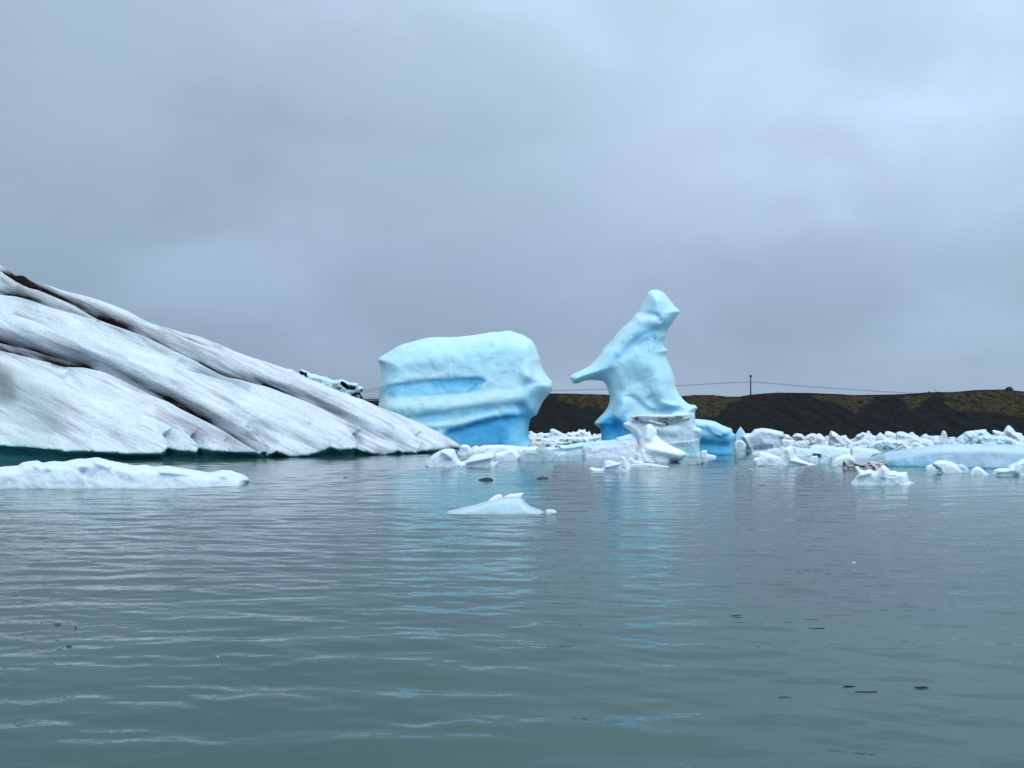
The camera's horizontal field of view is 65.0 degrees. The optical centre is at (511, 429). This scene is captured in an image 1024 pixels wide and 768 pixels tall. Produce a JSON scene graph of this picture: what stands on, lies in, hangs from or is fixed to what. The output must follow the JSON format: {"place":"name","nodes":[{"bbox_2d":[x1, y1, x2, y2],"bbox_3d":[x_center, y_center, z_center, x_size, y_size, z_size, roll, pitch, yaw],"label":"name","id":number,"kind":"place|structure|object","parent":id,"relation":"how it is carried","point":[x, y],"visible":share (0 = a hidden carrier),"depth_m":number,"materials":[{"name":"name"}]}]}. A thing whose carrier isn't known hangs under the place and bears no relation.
{"place":"outdoors","nodes":[
{"label":"outdoors","id":0,"kind":"place"},
{"bbox_2d":[0,437,1023,767],"bbox_3d":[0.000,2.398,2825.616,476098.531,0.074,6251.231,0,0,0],"label":"water","id":1,"kind":"structure","parent":0,"point":[378,611],"depth_m":10.23,"materials":[{"name":"liquid"}]},
{"bbox_2d":[0,457,248,489],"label":"ice floe","id":2,"kind":"object","parent":1,"relation":"on","point":[94,473],"visible":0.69,"depth_m":33.02,"materials":[{"name":"white ice"}]},
{"bbox_2d":[0,265,459,460],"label":"iceberg","id":3,"kind":"object","parent":1,"relation":"on","point":[83,377],"visible":0.91,"depth_m":71.34,"materials":[{"name":"white ice"}]},
{"bbox_2d":[299,369,362,399],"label":"iceberg","id":4,"kind":"object","parent":1,"relation":"on","point":[351,389],"visible":0.15,"depth_m":96.13,"materials":[{"name":"white ice"}]},
{"bbox_2d":[425,449,497,466],"bbox_3d":[-3.342,2.040,53.266,4.870,1.594,2.954,0,0,0],"label":"ice chunk","id":5,"kind":"object","parent":1,"relation":"on","point":[445,458],"visible":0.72,"depth_m":52.10,"materials":[{"name":"white ice"}]},
{"bbox_2d":[457,451,472,460],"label":"ice chunk","id":6,"kind":"object","parent":1,"relation":"on","point":[464,456],"visible":0.58,"depth_m":62.42,"materials":[{"name":"white ice"}]},
{"bbox_2d":[378,331,552,446],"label":"iceberg","id":7,"kind":"object","parent":1,"relation":"on","point":[490,388],"visible":0.77,"depth_m":116.24,"materials":[{"name":"blue ice"}]},
{"bbox_2d":[459,444,471,453],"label":"ice chunk","id":8,"kind":"object","parent":1,"relation":"on","point":[464,448],"visible":0.4,"depth_m":65.97,"materials":[{"name":"white ice"}]},
{"bbox_2d":[479,477,492,480],"bbox_3d":[-1.215,2.393,38.275,0.742,0.260,0.328,0,0,0],"label":"ice fragment","id":9,"kind":"object","parent":1,"relation":"on","point":[487,478],"visible":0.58,"depth_m":38.16,"materials":[{"name":"grey ice"}]},
{"bbox_2d":[447,493,543,513],"bbox_3d":[-0.475,2.350,23.527,2.920,1.014,1.751,0,0,0],"label":"ice floe","id":10,"kind":"object","parent":1,"relation":"on","point":[515,503],"visible":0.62,"depth_m":22.90,"materials":[{"name":"white ice"}]},
{"bbox_2d":[472,445,537,454],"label":"ice slab","id":11,"kind":"structure","parent":1,"relation":"on","point":[493,449],"depth_m":68.65,"materials":[{"name":"white ice"}]},
{"bbox_2d":[494,448,519,460],"bbox_3d":[-0.416,2.123,62.957,2.162,1.377,2.286,0,0,0],"label":"ice chunk","id":12,"kind":"object","parent":1,"relation":"on","point":[510,454],"visible":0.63,"depth_m":61.93,"materials":[{"name":"white ice"}]},
{"bbox_2d":[519,447,554,460],"bbox_3d":[1.915,2.056,62.336,2.816,1.544,2.201,0,0,0],"label":"ice chunk","id":13,"kind":"object","parent":1,"relation":"on","point":[541,454],"visible":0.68,"depth_m":61.39,"materials":[{"name":"white ice"}]},
{"bbox_2d":[529,431,549,437],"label":"ice chunk","id":14,"kind":"object","parent":1,"relation":"on","point":[544,435],"visible":0.59,"depth_m":249.79,"materials":[{"name":"white ice"}]},
{"bbox_2d":[529,436,558,441],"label":"ice floe","id":15,"kind":"object","parent":1,"relation":"on","point":[540,439],"visible":0.45,"depth_m":142.12,"materials":[{"name":"white ice"}]},
{"bbox_2d":[529,442,572,446],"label":"ice floe","id":16,"kind":"object","parent":1,"relation":"on","point":[544,444],"visible":0.73,"depth_m":113.19,"materials":[{"name":"white ice"}]},
{"bbox_2d":[545,509,556,513],"bbox_3d":[1.122,2.527,22.937,0.345,0.523,0.467,0,0,0],"label":"ice chip","id":17,"kind":"object","parent":1,"relation":"on","point":[548,511],"visible":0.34,"depth_m":22.76,"materials":[{"name":"white ice"}]},
{"bbox_2d":[550,429,565,436],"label":"ice chunk","id":18,"kind":"object","parent":1,"relation":"on","point":[553,432],"visible":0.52,"depth_m":249.85,"materials":[{"name":"white ice"}]},
{"bbox_2d":[555,436,600,442],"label":"ice floe","id":19,"kind":"object","parent":1,"relation":"on","point":[578,439],"visible":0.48,"depth_m":150.86,"materials":[{"name":"white ice"}]},
{"bbox_2d":[565,429,591,436],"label":"ice chunk","id":20,"kind":"object","parent":1,"relation":"on","point":[580,433],"visible":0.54,"depth_m":249.85,"materials":[{"name":"white ice"}]},
{"bbox_2d":[543,434,636,454],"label":"ice slab","id":21,"kind":"structure","parent":1,"relation":"on","point":[574,449],"depth_m":76.71,"materials":[{"name":"white ice"}]},
{"bbox_2d":[589,456,630,470],"bbox_3d":[5.806,2.186,47.438,2.561,1.261,1.810,0,0,0],"label":"ice chunk","id":22,"kind":"object","parent":1,"relation":"on","point":[623,464],"visible":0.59,"depth_m":46.74,"materials":[{"name":"white ice"}]},
{"bbox_2d":[582,440,638,457],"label":"ice slab","id":23,"kind":"structure","parent":1,"relation":"on","point":[626,448],"depth_m":70.02,"materials":[{"name":"white ice"}]},
{"bbox_2d":[570,290,696,440],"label":"iceberg","id":24,"kind":"object","parent":1,"relation":"on","point":[629,366],"visible":0.77,"depth_m":90.35,"materials":[{"name":"blue ice"}]},
{"bbox_2d":[627,457,642,462],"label":"ice chunk","id":25,"kind":"object","parent":1,"relation":"on","point":[631,460],"visible":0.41,"depth_m":57.90,"materials":[{"name":"white ice"}]},
{"bbox_2d":[631,463,668,466],"bbox_3d":[9.024,2.481,52.480,2.647,0.633,1.039,0,0,0],"label":"ice floe","id":26,"kind":"object","parent":1,"relation":"on","point":[644,465],"visible":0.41,"depth_m":52.07,"materials":[{"name":"white ice"}]},
{"bbox_2d":[635,424,685,462],"bbox_3d":[11.128,1.188,60.334,3.948,3.250,3.443,0,0,0],"label":"ice chunk","id":27,"kind":"object","parent":1,"relation":"on","point":[653,447],"visible":0.85,"depth_m":59.05,"materials":[{"name":"white ice"}]},
{"bbox_2d":[623,412,701,456],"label":"iceberg","id":28,"kind":"object","parent":1,"relation":"on","point":[681,431],"visible":0.68,"depth_m":71.51,"materials":[{"name":"ice"}]},
{"bbox_2d":[680,458,703,463],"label":"ice chunk","id":29,"kind":"object","parent":1,"relation":"on","point":[695,461],"visible":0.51,"depth_m":56.28,"materials":[{"name":"ice"}]},
{"bbox_2d":[700,450,715,457],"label":"ice chunk","id":30,"kind":"object","parent":1,"relation":"on","point":[703,454],"visible":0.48,"depth_m":68.30,"materials":[{"name":"white ice"}]},
{"bbox_2d":[695,419,735,454],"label":"iceberg","id":31,"kind":"object","parent":1,"relation":"on","point":[716,438],"visible":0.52,"depth_m":75.95,"materials":[{"name":"blue ice"}]},
{"bbox_2d":[735,427,745,441],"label":"ice chunk","id":32,"kind":"object","parent":1,"relation":"on","point":[740,432],"visible":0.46,"depth_m":127.37,"materials":[{"name":"blue ice"}]},
{"bbox_2d":[734,440,746,445],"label":"ice floe","id":33,"kind":"object","parent":1,"relation":"on","point":[739,443],"visible":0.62,"depth_m":122.70,"materials":[{"name":"white ice"}]},
{"bbox_2d":[741,428,784,451],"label":"iceberg","id":34,"kind":"object","parent":1,"relation":"on","point":[760,439],"visible":0.78,"depth_m":87.32,"materials":[{"name":"white ice"}]},
{"bbox_2d":[752,446,783,454],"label":"ice floe","id":35,"kind":"object","parent":1,"relation":"on","point":[773,451],"visible":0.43,"depth_m":78.88,"materials":[{"name":"white ice"}]},
{"bbox_2d":[753,446,815,464],"bbox_3d":[18.892,1.957,55.711,4.637,1.712,2.359,0,0,0],"label":"ice chunk","id":36,"kind":"object","parent":1,"relation":"on","point":[787,456],"visible":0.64,"depth_m":54.85,"materials":[{"name":"white ice"}]},
{"bbox_2d":[781,440,794,446],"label":"ice floe","id":37,"kind":"object","parent":1,"relation":"on","point":[785,443],"visible":0.46,"depth_m":111.36,"materials":[{"name":"white ice"}]},
{"bbox_2d":[784,434,792,438],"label":"brash ice","id":38,"kind":"structure","parent":1,"relation":"on","point":[786,436],"depth_m":207.44,"materials":[{"name":"white ice"}]},
{"bbox_2d":[794,440,809,447],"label":"ice floe","id":39,"kind":"object","parent":1,"relation":"on","point":[802,444],"visible":0.74,"depth_m":108.07,"materials":[{"name":"white ice"}]},
{"bbox_2d":[792,433,819,444],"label":"ice chunk","id":40,"kind":"object","parent":1,"relation":"on","point":[813,438],"visible":0.56,"depth_m":129.54,"materials":[{"name":"white ice"}]},
{"bbox_2d":[794,448,821,455],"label":"ice floe","id":41,"kind":"object","parent":1,"relation":"on","point":[804,452],"visible":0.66,"depth_m":73.39,"materials":[{"name":"white ice"}]},
{"bbox_2d":[809,456,818,461],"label":"ice chunk","id":42,"kind":"object","parent":1,"relation":"on","point":[813,459],"visible":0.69,"depth_m":60.84,"materials":[{"name":"white ice"}]},
{"bbox_2d":[820,438,827,444],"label":"ice chunk","id":43,"kind":"object","parent":1,"relation":"on","point":[823,441],"visible":0.45,"depth_m":122.75,"materials":[{"name":"white ice"}]},
{"bbox_2d":[819,454,831,463],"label":"ice chunk","id":44,"kind":"object","parent":1,"relation":"on","point":[826,459],"visible":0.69,"depth_m":56.60,"materials":[{"name":"ice"}]},
{"bbox_2d":[809,444,849,455],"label":"ice floe","id":45,"kind":"object","parent":1,"relation":"on","point":[830,450],"visible":0.52,"depth_m":75.76,"materials":[{"name":"white ice"}]},
{"bbox_2d":[828,431,846,446],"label":"ice chunk","id":46,"kind":"object","parent":1,"relation":"on","point":[836,440],"visible":0.71,"depth_m":113.46,"materials":[{"name":"white ice"}]},
{"bbox_2d":[831,453,855,465],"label":"ice chunk","id":47,"kind":"object","parent":1,"relation":"on","point":[838,461],"visible":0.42,"depth_m":54.10,"materials":[{"name":"white ice"}]},
{"bbox_2d":[840,435,852,444],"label":"ice chunk","id":48,"kind":"object","parent":1,"relation":"on","point":[847,441],"visible":0.42,"depth_m":127.15,"materials":[{"name":"white ice"}]},
{"bbox_2d":[842,459,859,468],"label":"ice chunk","id":49,"kind":"object","parent":1,"relation":"on","point":[849,464],"visible":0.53,"depth_m":49.90,"materials":[{"name":"grey ice"}]},
{"bbox_2d":[847,438,870,447],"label":"ice chunk","id":50,"kind":"object","parent":1,"relation":"on","point":[864,443],"visible":0.46,"depth_m":106.58,"materials":[{"name":"white ice"}]},
{"bbox_2d":[853,431,873,441],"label":"ice chunk","id":51,"kind":"object","parent":1,"relation":"on","point":[863,435],"visible":0.45,"depth_m":131.91,"materials":[{"name":"white ice"}]},
{"bbox_2d":[850,447,881,457],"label":"ice floe","id":52,"kind":"object","parent":1,"relation":"on","point":[859,452],"visible":0.66,"depth_m":69.30,"materials":[{"name":"white ice"}]},
{"bbox_2d":[859,460,886,468],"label":"ice chunk","id":53,"kind":"object","parent":1,"relation":"on","point":[871,465],"visible":0.55,"depth_m":49.32,"materials":[{"name":"grey ice"}]},
{"bbox_2d":[870,432,888,441],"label":"ice chunk","id":54,"kind":"object","parent":1,"relation":"on","point":[880,436],"visible":0.34,"depth_m":127.40,"materials":[{"name":"white ice"}]},
{"bbox_2d":[851,465,910,484],"bbox_3d":[16.869,2.249,36.755,2.580,1.312,4.830,0,0,27],"label":"ice chunk","id":55,"kind":"object","parent":1,"relation":"on","point":[883,475],"visible":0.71,"depth_m":35.20,"materials":[{"name":"white ice"}]},
{"bbox_2d":[868,439,910,448],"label":"ice chunk","id":56,"kind":"object","parent":1,"relation":"on","point":[889,444],"visible":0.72,"depth_m":100.64,"materials":[{"name":"white ice"}]},
{"bbox_2d":[884,431,895,439],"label":"ice chunk","id":57,"kind":"object","parent":1,"relation":"on","point":[889,435],"visible":0.31,"depth_m":132.18,"materials":[{"name":"white ice"}]},
{"bbox_2d":[896,431,934,445],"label":"ice chunk","id":58,"kind":"object","parent":1,"relation":"on","point":[907,439],"visible":0.63,"depth_m":121.27,"materials":[{"name":"white ice"}]},
{"bbox_2d":[909,442,924,447],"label":"ice chunk","id":59,"kind":"object","parent":1,"relation":"on","point":[914,445],"visible":0.46,"depth_m":105.01,"materials":[{"name":"white ice"}]},
{"bbox_2d":[925,464,936,469],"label":"ice chunk","id":60,"kind":"object","parent":1,"relation":"on","point":[930,467],"visible":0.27,"depth_m":48.59,"materials":[{"name":"white ice"}]},
{"bbox_2d":[933,431,950,444],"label":"ice chunk","id":61,"kind":"object","parent":1,"relation":"on","point":[943,438],"visible":0.63,"depth_m":129.45,"materials":[{"name":"white ice"}]},
{"bbox_2d":[862,444,1023,467],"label":"iceberg","id":62,"kind":"object","parent":1,"relation":"on","point":[987,455],"visible":0.64,"depth_m":51.55,"materials":[{"name":"blue ice"}]},
{"bbox_2d":[932,460,961,472],"bbox_3d":[24.583,2.259,45.355,1.542,1.111,2.739,0,0,31],"label":"ice chunk","id":63,"kind":"object","parent":1,"relation":"on","point":[942,466],"visible":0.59,"depth_m":44.46,"materials":[{"name":"white ice"}]},
{"bbox_2d":[957,464,969,472],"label":"ice chunk","id":64,"kind":"object","parent":1,"relation":"on","point":[963,468],"visible":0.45,"depth_m":44.74,"materials":[{"name":"white ice"}]},
{"bbox_2d":[952,429,992,443],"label":"ice chunk","id":65,"kind":"object","parent":1,"relation":"on","point":[968,437],"visible":0.36,"depth_m":121.42,"materials":[{"name":"white ice"}]},
{"bbox_2d":[969,467,988,474],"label":"ice chunk","id":66,"kind":"object","parent":1,"relation":"on","point":[977,471],"visible":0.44,"depth_m":42.87,"materials":[{"name":"white ice"}]},
{"bbox_2d":[972,435,1023,444],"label":"ice chunk","id":67,"kind":"object","parent":1,"relation":"on","point":[985,439],"visible":0.56,"depth_m":113.39,"materials":[{"name":"white ice"}]},
{"bbox_2d":[992,425,1023,440],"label":"ice chunk","id":68,"kind":"object","parent":1,"relation":"on","point":[1009,431],"visible":0.45,"depth_m":127.53,"materials":[{"name":"white ice"}]},
{"bbox_2d":[993,459,1023,475],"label":"ice chunk","id":69,"kind":"object","parent":1,"relation":"on","point":[1015,468],"visible":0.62,"depth_m":42.10,"materials":[{"name":"white ice"}]},
{"bbox_2d":[0,0,1023,400],"label":"sky","id":70,"kind":"structure","parent":0,"point":[823,193],"materials":[{"name":"grey"}]},
{"bbox_2d":[365,389,1023,436],"bbox_3d":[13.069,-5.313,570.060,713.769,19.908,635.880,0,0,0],"label":"moraine hill","id":71,"kind":"structure","parent":0,"point":[954,414],"depth_m":280.70,"materials":[{"name":"black soil"}]},
{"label":"utility pole","id":72,"kind":"object","parent":71,"relation":"on","visible":0},
{"bbox_2d":[569,382,743,390],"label":"overhead wire","id":73,"kind":"object","parent":72,"relation":"attached to","point":[685,385],"visible":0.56,"depth_m":303.56,"materials":[{"name":"metal"}]},
{"bbox_2d":[756,382,911,393],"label":"overhead wire","id":74,"kind":"object","parent":72,"relation":"hanging from","point":[831,388],"visible":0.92,"depth_m":303.56,"materials":[{"name":"metal"}]}
]}

